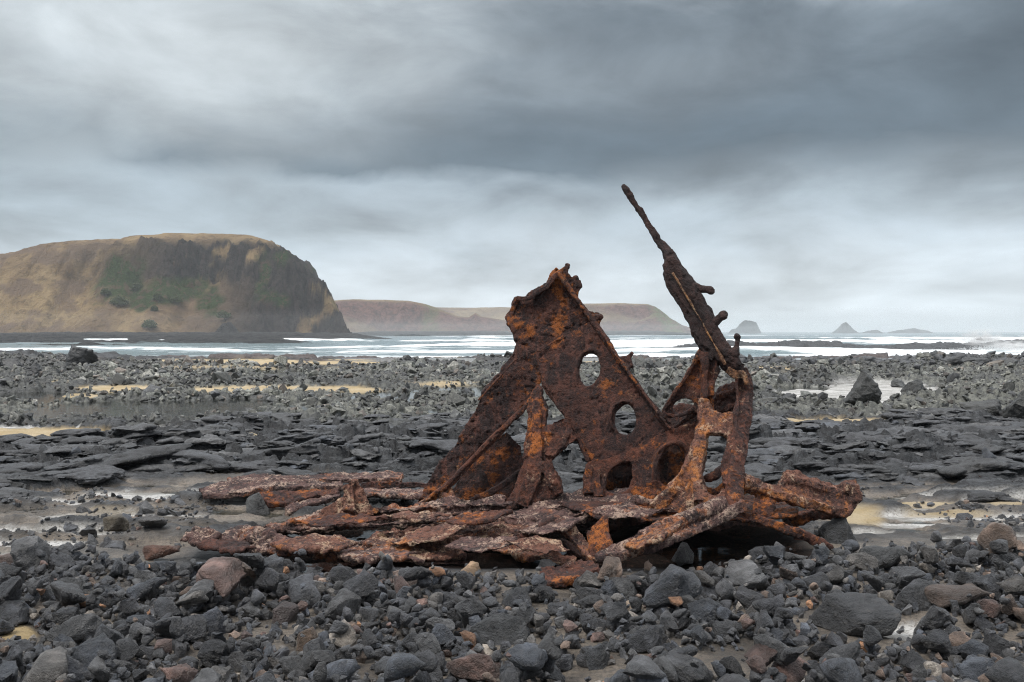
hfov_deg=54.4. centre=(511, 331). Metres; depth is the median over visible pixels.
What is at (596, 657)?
stone
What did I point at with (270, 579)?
stone
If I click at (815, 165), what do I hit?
sky
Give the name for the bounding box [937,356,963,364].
boulder
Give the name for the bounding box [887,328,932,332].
sea stack
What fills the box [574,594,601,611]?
stone
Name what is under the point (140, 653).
stone
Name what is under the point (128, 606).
stone
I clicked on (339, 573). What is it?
stone
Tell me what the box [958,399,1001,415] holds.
boulder
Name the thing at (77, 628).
stone
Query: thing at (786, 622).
stone
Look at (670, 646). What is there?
stone
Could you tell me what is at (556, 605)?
stone
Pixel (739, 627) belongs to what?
stone
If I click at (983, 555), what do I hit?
stone
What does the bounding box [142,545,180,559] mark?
boulder
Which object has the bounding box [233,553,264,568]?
stone
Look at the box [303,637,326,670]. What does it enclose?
stone
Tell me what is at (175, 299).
shrub
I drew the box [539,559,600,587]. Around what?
rusty fragment
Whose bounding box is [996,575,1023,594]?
stone
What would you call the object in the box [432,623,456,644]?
stone
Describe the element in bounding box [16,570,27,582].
stone
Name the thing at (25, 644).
stone
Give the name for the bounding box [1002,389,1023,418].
boulder
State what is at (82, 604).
stone
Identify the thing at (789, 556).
stone
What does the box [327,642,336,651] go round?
stone
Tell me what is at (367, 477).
hull plank
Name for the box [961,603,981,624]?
stone
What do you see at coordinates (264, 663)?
stone
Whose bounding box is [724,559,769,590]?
stone
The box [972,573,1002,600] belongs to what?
stone
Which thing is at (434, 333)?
rock shelf
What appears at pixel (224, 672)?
stone
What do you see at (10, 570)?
stone
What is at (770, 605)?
stone
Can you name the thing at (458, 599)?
stone
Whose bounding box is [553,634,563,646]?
stone
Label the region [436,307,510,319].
hills
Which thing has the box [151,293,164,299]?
shrub
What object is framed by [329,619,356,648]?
stone
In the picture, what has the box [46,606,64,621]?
stone
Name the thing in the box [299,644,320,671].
stone
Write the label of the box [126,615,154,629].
stone
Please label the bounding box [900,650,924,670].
stone
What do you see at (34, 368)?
boulder
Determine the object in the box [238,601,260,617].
stone
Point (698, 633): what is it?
stone
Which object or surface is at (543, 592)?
stone
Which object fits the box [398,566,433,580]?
stone
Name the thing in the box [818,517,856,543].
boulder
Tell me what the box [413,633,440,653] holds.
stone
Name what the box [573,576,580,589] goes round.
stone
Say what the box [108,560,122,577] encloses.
stone
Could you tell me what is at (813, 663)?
stone
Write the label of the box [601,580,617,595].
stone
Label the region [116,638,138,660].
stone
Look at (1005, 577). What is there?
stone
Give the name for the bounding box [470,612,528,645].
boulder
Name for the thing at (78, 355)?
boulder
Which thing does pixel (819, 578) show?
stone
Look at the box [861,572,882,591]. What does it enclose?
stone
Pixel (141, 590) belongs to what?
stone
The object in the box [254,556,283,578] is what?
stone
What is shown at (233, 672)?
stone
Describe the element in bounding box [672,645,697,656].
stone
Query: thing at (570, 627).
pebbles
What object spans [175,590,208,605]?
stone
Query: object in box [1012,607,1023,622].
stone
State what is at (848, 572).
stone
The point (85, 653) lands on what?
stone
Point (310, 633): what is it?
stone
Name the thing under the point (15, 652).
stone
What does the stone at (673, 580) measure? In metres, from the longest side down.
0.362 x 0.284 x 0.250 m
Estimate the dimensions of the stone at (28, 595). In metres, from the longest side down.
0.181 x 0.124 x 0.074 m
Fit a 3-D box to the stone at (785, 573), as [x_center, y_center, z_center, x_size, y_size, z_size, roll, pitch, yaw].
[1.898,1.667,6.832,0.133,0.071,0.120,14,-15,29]
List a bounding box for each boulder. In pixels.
[0,553,12,564]
[1,358,27,369]
[25,363,41,375]
[40,576,87,600]
[65,345,98,365]
[102,514,128,531]
[138,514,166,527]
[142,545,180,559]
[202,606,226,635]
[246,492,269,515]
[272,601,298,624]
[374,656,390,674]
[392,570,416,585]
[417,386,428,394]
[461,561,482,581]
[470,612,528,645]
[672,542,693,565]
[748,545,771,563]
[758,397,781,401]
[808,592,901,636]
[814,399,825,406]
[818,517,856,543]
[844,370,881,404]
[859,545,912,568]
[890,379,904,386]
[893,578,935,610]
[900,379,923,393]
[924,583,989,607]
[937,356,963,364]
[958,356,988,364]
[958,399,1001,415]
[986,360,1006,367]
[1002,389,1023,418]
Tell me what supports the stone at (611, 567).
on the stone at (625, 587)
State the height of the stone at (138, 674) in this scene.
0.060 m
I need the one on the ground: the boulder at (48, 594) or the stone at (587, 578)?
the boulder at (48, 594)
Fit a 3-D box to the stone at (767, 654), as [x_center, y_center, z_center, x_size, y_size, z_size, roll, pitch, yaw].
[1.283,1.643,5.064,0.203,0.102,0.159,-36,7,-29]
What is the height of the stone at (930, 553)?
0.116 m
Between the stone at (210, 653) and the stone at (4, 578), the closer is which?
the stone at (210, 653)
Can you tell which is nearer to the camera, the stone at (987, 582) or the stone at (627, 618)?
the stone at (627, 618)
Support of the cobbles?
on the ground
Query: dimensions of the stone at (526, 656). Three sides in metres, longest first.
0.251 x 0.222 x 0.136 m
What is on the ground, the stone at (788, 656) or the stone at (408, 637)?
the stone at (408, 637)
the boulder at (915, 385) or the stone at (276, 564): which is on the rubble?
the boulder at (915, 385)
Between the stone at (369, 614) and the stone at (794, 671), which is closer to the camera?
the stone at (794, 671)
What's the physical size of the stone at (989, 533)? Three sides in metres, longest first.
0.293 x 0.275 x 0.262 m
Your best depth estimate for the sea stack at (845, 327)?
1590.48 m
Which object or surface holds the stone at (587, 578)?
on the stone
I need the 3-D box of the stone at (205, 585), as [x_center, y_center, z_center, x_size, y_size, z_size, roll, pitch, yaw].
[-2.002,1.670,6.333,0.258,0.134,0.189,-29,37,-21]
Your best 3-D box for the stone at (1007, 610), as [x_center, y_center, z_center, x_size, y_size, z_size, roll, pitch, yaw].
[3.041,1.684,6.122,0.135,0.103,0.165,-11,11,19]
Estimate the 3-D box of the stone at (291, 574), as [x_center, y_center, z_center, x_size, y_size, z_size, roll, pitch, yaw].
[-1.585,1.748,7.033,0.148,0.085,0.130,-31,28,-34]
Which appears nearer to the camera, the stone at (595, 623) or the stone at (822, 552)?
the stone at (595, 623)
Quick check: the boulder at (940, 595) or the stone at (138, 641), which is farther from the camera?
the boulder at (940, 595)
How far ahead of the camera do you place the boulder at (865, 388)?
22.93 m
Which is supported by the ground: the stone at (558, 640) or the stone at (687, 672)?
the stone at (687, 672)
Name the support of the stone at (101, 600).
on the ground
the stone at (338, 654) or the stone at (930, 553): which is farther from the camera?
the stone at (930, 553)
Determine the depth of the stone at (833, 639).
5.41 m
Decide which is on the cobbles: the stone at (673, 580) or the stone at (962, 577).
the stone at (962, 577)
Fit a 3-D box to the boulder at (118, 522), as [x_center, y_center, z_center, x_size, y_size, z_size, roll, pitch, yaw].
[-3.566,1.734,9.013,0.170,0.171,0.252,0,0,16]
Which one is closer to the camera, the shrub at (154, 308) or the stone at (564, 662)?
the stone at (564, 662)
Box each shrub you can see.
[100,288,111,293]
[109,295,130,304]
[129,281,142,289]
[141,319,157,327]
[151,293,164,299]
[151,305,158,310]
[168,295,183,302]
[216,310,232,317]
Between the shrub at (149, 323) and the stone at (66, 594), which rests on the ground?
the stone at (66, 594)
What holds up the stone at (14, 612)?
on the ground
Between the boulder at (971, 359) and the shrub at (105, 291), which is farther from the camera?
the shrub at (105, 291)
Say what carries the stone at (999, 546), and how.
on the stone at (997, 559)
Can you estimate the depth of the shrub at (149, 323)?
384.86 m
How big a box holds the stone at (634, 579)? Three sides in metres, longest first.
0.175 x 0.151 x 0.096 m
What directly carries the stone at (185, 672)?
on the ground
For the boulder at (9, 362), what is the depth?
48.58 m
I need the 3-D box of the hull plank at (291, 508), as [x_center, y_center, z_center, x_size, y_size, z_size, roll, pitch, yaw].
[-2.018,1.755,10.086,0.601,0.195,0.189,0,0,-34]
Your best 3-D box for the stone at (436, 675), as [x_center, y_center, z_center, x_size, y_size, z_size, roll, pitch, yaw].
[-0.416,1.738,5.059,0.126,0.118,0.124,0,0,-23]
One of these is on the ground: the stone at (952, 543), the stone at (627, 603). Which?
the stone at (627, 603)
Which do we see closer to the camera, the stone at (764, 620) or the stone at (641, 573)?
the stone at (764, 620)
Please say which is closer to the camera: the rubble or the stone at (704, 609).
the stone at (704, 609)
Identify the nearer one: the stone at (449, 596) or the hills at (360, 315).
the stone at (449, 596)
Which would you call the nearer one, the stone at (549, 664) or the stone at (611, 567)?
the stone at (549, 664)
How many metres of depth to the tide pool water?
25.55 m
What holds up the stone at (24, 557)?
on the ground
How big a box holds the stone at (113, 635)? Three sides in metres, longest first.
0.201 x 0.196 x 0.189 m
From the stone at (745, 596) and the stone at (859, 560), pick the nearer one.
the stone at (745, 596)
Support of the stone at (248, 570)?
on the stone at (248, 581)
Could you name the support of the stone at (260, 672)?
on the ground
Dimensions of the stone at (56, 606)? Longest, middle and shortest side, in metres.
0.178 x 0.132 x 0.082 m
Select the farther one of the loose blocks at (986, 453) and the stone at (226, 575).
the loose blocks at (986, 453)
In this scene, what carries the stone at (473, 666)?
on the cobbles
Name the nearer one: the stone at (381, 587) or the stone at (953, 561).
the stone at (381, 587)
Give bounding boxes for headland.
[0,233,351,332]
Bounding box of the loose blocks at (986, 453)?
[50,410,1020,469]
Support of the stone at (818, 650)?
on the ground
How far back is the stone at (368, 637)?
5.51 m
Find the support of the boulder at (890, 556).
on the ground
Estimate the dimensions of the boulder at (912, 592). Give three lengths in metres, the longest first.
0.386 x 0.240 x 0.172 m
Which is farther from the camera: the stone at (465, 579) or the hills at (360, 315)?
the hills at (360, 315)
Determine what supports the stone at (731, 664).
on the pebbles at (570, 627)
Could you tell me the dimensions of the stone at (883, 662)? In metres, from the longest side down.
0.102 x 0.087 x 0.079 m
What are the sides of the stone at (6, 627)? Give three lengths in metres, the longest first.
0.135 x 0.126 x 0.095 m
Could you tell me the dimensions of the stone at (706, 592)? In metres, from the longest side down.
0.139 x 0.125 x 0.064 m
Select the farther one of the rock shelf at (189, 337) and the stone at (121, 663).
the rock shelf at (189, 337)
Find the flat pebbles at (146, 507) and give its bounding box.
[0,475,1023,549]
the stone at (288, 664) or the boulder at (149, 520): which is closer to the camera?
the stone at (288, 664)
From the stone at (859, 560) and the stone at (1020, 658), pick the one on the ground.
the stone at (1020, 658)
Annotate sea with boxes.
[0,332,1023,357]
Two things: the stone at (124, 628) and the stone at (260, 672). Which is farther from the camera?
the stone at (124, 628)
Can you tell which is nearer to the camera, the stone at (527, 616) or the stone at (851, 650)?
the stone at (851, 650)
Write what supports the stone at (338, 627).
on the stone at (348, 637)
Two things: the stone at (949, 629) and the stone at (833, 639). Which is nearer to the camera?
the stone at (833, 639)
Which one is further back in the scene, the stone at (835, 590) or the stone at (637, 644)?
the stone at (835, 590)
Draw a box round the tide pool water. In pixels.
[0,358,958,427]
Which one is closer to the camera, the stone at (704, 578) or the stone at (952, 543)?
the stone at (704, 578)
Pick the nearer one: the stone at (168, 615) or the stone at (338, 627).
the stone at (338, 627)
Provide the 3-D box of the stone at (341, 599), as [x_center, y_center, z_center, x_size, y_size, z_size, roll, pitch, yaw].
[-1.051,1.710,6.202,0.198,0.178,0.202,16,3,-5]
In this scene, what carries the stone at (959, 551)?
on the stone at (953, 561)
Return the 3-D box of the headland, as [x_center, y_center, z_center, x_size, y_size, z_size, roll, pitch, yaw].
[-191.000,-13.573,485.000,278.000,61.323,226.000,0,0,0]
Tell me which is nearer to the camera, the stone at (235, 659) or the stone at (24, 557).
the stone at (235, 659)
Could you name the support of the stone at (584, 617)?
on the ground
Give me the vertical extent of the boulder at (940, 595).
0.124 m
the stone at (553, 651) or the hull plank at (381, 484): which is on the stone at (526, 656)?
the stone at (553, 651)
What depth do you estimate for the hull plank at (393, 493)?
10.17 m
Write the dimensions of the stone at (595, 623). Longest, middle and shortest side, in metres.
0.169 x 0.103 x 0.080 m
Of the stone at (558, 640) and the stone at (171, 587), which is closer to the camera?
the stone at (558, 640)
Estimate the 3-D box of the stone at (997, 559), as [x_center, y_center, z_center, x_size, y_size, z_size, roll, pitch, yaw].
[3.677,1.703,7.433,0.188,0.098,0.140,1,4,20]
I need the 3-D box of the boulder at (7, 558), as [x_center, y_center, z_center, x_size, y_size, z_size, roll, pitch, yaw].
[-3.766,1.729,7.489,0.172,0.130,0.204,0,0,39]
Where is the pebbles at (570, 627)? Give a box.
[0,540,1023,681]
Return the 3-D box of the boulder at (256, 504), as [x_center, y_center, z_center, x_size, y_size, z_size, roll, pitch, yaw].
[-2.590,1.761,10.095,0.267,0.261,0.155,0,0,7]
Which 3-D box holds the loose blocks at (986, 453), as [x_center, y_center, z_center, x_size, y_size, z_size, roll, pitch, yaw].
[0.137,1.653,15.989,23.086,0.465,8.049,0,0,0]
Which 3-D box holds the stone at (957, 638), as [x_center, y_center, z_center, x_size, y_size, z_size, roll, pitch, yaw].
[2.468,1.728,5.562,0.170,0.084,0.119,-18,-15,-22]
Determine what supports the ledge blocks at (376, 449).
on the ground
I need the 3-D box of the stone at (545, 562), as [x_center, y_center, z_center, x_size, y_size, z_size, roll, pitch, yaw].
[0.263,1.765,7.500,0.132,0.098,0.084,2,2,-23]
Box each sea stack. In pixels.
[215,322,238,332]
[729,320,761,333]
[832,322,857,332]
[862,330,882,332]
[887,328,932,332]
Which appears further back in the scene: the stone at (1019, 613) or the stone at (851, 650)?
the stone at (1019, 613)
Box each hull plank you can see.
[199,478,343,498]
[227,470,403,482]
[257,487,339,507]
[284,494,340,515]
[359,481,426,488]
[363,487,423,499]
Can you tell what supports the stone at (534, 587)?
on the ground
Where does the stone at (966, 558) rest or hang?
on the cobbles
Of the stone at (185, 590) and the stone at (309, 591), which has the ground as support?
the stone at (309, 591)
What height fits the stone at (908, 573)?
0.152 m
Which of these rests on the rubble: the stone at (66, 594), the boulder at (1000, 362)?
the boulder at (1000, 362)
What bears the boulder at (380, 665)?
on the ground
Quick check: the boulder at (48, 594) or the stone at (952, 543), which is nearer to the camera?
the boulder at (48, 594)
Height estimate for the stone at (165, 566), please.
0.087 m
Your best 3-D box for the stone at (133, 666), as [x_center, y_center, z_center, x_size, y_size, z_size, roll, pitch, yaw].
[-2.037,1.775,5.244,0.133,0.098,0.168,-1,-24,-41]
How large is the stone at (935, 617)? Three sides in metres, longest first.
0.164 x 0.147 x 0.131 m
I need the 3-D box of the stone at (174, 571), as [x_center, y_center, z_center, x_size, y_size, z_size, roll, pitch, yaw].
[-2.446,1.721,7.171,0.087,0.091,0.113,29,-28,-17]
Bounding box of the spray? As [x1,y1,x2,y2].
[949,342,1023,349]
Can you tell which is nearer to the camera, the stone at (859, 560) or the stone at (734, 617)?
the stone at (734, 617)
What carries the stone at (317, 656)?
on the stone at (304, 663)
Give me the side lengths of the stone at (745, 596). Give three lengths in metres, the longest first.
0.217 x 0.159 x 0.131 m
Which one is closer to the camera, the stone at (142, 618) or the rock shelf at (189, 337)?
the stone at (142, 618)
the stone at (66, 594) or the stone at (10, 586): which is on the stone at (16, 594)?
the stone at (10, 586)
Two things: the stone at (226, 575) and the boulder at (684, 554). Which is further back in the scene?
the boulder at (684, 554)
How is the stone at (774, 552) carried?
on the cobbles
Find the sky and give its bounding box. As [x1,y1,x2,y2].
[0,0,1023,331]
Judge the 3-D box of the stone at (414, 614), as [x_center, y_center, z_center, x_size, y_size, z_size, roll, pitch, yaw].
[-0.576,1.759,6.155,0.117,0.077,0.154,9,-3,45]
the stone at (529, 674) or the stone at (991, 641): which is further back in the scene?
the stone at (991, 641)
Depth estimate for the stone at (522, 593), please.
6.42 m
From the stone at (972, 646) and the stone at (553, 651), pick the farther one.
the stone at (972, 646)
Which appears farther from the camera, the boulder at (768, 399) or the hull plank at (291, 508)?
the boulder at (768, 399)
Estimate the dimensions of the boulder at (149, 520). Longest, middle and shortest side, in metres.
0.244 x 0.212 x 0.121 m
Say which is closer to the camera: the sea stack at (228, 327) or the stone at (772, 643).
the stone at (772, 643)
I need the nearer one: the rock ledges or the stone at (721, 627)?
the stone at (721, 627)
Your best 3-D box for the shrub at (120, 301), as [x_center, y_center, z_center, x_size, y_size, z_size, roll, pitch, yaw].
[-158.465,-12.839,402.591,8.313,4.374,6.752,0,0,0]
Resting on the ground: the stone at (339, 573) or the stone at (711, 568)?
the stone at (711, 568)
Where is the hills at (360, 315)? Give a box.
[334,299,510,331]
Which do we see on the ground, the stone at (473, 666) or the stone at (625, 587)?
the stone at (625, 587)
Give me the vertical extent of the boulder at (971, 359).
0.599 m
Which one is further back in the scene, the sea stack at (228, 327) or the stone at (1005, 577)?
the sea stack at (228, 327)
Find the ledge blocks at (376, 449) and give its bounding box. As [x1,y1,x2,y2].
[2,409,1020,476]
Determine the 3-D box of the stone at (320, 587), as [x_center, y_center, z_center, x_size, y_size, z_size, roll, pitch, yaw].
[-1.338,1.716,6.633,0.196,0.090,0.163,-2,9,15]
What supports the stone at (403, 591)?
on the ground
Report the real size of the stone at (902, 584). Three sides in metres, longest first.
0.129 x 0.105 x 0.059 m
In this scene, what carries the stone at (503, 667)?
on the cobbles
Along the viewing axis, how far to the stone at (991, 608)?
6.04 m
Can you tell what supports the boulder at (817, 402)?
on the rubble
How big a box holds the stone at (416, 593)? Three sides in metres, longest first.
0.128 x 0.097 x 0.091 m
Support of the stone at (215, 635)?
on the stone
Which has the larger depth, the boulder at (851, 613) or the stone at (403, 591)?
the stone at (403, 591)
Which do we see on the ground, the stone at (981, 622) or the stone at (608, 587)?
the stone at (981, 622)
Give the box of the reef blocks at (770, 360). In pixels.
[676,351,1023,369]
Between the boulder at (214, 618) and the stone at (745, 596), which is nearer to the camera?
the boulder at (214, 618)
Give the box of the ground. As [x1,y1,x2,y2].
[0,339,1023,681]
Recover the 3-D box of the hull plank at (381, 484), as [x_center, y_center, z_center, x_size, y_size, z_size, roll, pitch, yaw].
[-1.237,1.650,10.690,0.864,0.105,0.095,0,0,14]
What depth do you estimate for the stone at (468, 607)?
6.00 m
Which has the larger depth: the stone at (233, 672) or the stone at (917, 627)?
the stone at (917, 627)
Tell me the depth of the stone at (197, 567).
7.05 m
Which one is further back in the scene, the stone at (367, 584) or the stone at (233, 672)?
the stone at (367, 584)
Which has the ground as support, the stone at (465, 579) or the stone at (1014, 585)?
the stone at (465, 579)
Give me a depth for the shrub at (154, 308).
394.34 m
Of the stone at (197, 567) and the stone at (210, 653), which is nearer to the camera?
the stone at (210, 653)
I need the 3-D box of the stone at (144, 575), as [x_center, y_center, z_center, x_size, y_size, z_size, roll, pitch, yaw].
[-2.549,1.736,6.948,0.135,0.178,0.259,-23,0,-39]
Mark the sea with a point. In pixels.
(463, 346)
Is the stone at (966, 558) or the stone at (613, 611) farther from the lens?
the stone at (966, 558)
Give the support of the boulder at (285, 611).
on the ground
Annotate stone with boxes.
[0,564,21,576]
[0,575,10,584]
[0,575,22,598]
[0,589,21,604]
[0,600,29,625]
[0,619,14,635]
[0,660,17,681]
[4,644,22,667]
[10,536,50,573]
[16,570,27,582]
[16,639,34,651]
[24,588,41,605]
[41,602,59,617]
[44,613,102,643]
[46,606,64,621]
[49,551,74,566]
[50,581,86,606]
[52,606,77,623]
[53,634,77,645]
[58,543,77,554]
[67,654,86,681]
[71,633,117,681]
[79,594,88,607]
[90,596,107,610]
[93,626,124,644]
[95,584,112,596]
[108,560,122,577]
[108,659,131,675]
[113,619,129,628]
[114,623,130,635]
[116,597,138,616]
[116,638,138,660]
[121,659,138,672]
[126,577,168,600]
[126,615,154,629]
[133,669,150,681]
[134,570,156,581]
[135,633,152,645]
[135,647,145,657]
[152,617,173,638]
[153,561,176,571]
[153,596,182,616]
[153,612,171,631]
[160,663,197,681]
[166,567,177,575]
[166,582,176,593]
[169,614,207,642]
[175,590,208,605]
[179,579,213,607]
[179,586,192,595]
[193,561,205,570]
[196,556,245,597]
[197,639,227,667]
[211,632,226,642]
[211,665,231,681]
[222,641,240,655]
[226,651,250,671]
[229,664,237,681]
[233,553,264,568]
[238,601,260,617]
[239,575,257,586]
[241,637,268,647]
[242,562,255,578]
[252,656,268,671]
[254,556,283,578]
[255,567,282,590]
[256,669,279,677]
[278,655,307,677]
[287,572,295,578]
[288,572,320,608]
[293,569,300,576]
[296,626,317,650]
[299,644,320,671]
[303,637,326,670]
[309,650,334,666]
[314,580,325,593]
[324,588,361,620]
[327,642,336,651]
[329,566,357,583]
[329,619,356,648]
[329,620,348,633]
[334,648,351,660]
[343,570,368,589]
[350,573,378,598]
[359,607,378,621]
[360,620,380,630]
[360,628,377,645]
[376,581,387,595]
[394,575,409,592]
[396,586,412,598]
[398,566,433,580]
[400,632,419,651]
[409,610,426,622]
[413,587,422,598]
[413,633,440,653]
[416,664,443,681]
[426,617,454,630]
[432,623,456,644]
[441,591,458,603]
[446,653,495,680]
[453,596,465,607]
[454,595,486,626]
[456,570,474,589]
[459,630,475,648]
[499,664,511,672]
[502,586,531,607]
[503,642,548,670]
[515,607,535,624]
[521,669,541,679]
[530,580,547,592]
[532,584,553,601]
[537,630,561,659]
[538,559,554,566]
[539,665,564,681]
[542,658,555,673]
[547,600,568,615]
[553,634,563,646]
[555,654,572,670]
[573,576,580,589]
[574,587,602,599]
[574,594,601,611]
[577,570,603,587]
[579,613,593,625]
[581,618,605,633]
[584,643,609,669]
[597,556,622,580]
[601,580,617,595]
[602,601,627,621]
[609,577,636,601]
[619,611,637,631]
[624,627,658,652]
[626,575,648,589]
[626,600,643,610]
[631,570,647,581]
[642,564,702,608]
[642,624,663,649]
[649,650,667,658]
[664,641,678,651]
[665,647,713,681]
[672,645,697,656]
[687,597,722,621]
[690,625,707,644]
[694,570,714,586]
[700,585,716,597]
[705,563,718,576]
[712,621,739,638]
[714,578,735,599]
[716,606,732,619]
[719,656,743,675]
[720,614,739,620]
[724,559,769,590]
[733,621,751,633]
[735,584,764,607]
[744,643,777,666]
[751,594,784,616]
[753,634,787,664]
[755,610,774,633]
[763,545,784,558]
[769,627,796,645]
[770,657,810,681]
[773,607,793,618]
[779,566,797,580]
[780,646,809,665]
[783,551,807,560]
[783,619,792,625]
[802,571,831,593]
[807,642,831,658]
[807,660,820,673]
[808,555,822,566]
[814,545,829,562]
[819,639,860,664]
[825,631,843,646]
[826,564,844,584]
[827,589,843,593]
[842,570,853,582]
[845,552,878,570]
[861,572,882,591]
[874,657,891,666]
[888,566,925,585]
[898,579,910,589]
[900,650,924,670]
[911,664,929,677]
[912,616,943,636]
[920,545,938,562]
[920,605,951,629]
[921,629,951,653]
[938,644,962,659]
[943,624,956,634]
[947,539,962,547]
[947,554,973,566]
[948,571,958,584]
[949,631,970,645]
[951,544,966,557]
[954,571,979,585]
[956,654,994,681]
[957,638,988,656]
[958,554,969,567]
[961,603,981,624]
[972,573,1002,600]
[973,615,992,629]
[977,522,1016,553]
[977,599,1000,617]
[978,550,989,561]
[982,628,1009,657]
[989,539,1008,554]
[990,653,1002,662]
[992,554,1016,566]
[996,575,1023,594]
[997,570,1012,580]
[999,594,1018,615]
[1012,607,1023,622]
[1015,655,1023,660]
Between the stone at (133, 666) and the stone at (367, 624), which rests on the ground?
the stone at (367, 624)
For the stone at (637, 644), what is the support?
on the ground
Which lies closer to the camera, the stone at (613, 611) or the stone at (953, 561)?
the stone at (613, 611)
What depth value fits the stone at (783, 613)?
5.89 m
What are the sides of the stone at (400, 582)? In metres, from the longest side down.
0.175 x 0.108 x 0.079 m
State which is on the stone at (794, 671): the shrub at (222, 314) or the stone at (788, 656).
the stone at (788, 656)
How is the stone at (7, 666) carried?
on the ground
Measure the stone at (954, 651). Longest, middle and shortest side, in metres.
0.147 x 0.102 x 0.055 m
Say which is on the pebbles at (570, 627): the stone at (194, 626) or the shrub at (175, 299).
the stone at (194, 626)
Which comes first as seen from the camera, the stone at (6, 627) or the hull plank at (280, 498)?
the stone at (6, 627)
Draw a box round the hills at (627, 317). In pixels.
[584,303,690,332]
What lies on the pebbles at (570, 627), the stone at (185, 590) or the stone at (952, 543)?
the stone at (185, 590)
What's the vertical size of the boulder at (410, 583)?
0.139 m
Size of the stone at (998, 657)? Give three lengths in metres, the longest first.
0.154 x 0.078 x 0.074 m
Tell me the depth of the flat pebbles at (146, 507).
9.94 m
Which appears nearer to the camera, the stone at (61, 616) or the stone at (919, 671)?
the stone at (919, 671)
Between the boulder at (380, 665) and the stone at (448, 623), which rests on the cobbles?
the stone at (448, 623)
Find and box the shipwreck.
[180,184,862,565]
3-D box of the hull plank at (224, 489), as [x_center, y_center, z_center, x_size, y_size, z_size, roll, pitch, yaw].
[-2.572,1.674,10.659,1.596,0.173,0.534,0,0,0]
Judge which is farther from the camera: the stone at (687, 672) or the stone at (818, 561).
the stone at (818, 561)
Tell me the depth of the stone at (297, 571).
7.12 m
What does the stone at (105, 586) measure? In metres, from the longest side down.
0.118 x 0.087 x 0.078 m
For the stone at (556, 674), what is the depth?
5.11 m
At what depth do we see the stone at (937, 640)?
5.48 m
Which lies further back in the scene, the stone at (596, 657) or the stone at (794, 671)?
the stone at (596, 657)
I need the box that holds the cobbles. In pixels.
[0,530,1023,681]
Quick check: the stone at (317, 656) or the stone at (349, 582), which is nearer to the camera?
the stone at (317, 656)
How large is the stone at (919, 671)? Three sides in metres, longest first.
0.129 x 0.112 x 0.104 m
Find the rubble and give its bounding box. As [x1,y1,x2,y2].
[0,350,1023,425]
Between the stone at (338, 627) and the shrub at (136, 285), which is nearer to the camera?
the stone at (338, 627)
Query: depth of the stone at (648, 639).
5.53 m
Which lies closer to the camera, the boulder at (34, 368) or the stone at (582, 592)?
the stone at (582, 592)
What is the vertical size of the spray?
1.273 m
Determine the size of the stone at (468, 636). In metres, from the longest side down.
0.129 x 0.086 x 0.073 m
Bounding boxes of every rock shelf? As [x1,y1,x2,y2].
[0,331,391,345]
[352,330,512,335]
[604,330,690,334]
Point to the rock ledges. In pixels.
(98, 468)
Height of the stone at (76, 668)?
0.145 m
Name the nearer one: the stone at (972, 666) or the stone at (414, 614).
the stone at (972, 666)
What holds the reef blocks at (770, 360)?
on the ground
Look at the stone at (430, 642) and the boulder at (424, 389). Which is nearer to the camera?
the stone at (430, 642)
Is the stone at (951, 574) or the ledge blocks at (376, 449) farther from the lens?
the ledge blocks at (376, 449)
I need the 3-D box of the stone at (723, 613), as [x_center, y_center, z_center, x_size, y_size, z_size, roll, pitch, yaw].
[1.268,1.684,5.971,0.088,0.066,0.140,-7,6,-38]
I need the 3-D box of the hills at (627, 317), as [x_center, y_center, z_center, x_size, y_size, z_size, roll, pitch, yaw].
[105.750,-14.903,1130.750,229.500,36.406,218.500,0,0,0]
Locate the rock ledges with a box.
[0,408,1023,502]
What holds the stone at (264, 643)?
on the cobbles
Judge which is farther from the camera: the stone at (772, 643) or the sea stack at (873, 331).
the sea stack at (873, 331)
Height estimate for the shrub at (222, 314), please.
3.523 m
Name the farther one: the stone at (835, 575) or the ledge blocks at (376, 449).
the ledge blocks at (376, 449)
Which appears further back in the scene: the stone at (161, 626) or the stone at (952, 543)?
the stone at (952, 543)
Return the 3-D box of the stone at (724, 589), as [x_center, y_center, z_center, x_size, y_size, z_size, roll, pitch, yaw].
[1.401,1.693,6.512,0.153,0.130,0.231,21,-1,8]
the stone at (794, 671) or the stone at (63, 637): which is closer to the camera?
the stone at (794, 671)
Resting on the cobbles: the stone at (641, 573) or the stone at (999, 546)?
the stone at (641, 573)
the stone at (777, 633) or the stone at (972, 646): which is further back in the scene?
the stone at (777, 633)
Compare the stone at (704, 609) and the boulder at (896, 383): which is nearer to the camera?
the stone at (704, 609)
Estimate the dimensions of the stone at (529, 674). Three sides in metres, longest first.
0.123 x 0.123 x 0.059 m
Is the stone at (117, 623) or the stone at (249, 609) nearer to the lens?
the stone at (117, 623)
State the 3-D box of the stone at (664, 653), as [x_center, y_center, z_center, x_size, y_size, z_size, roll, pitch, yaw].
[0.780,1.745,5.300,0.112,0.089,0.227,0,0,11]
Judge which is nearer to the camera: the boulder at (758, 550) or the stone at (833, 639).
the stone at (833, 639)
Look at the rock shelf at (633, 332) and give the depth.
829.86 m
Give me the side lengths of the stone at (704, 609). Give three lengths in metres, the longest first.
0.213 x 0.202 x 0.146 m
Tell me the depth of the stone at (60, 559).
7.32 m
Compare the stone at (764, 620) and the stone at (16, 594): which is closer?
the stone at (764, 620)

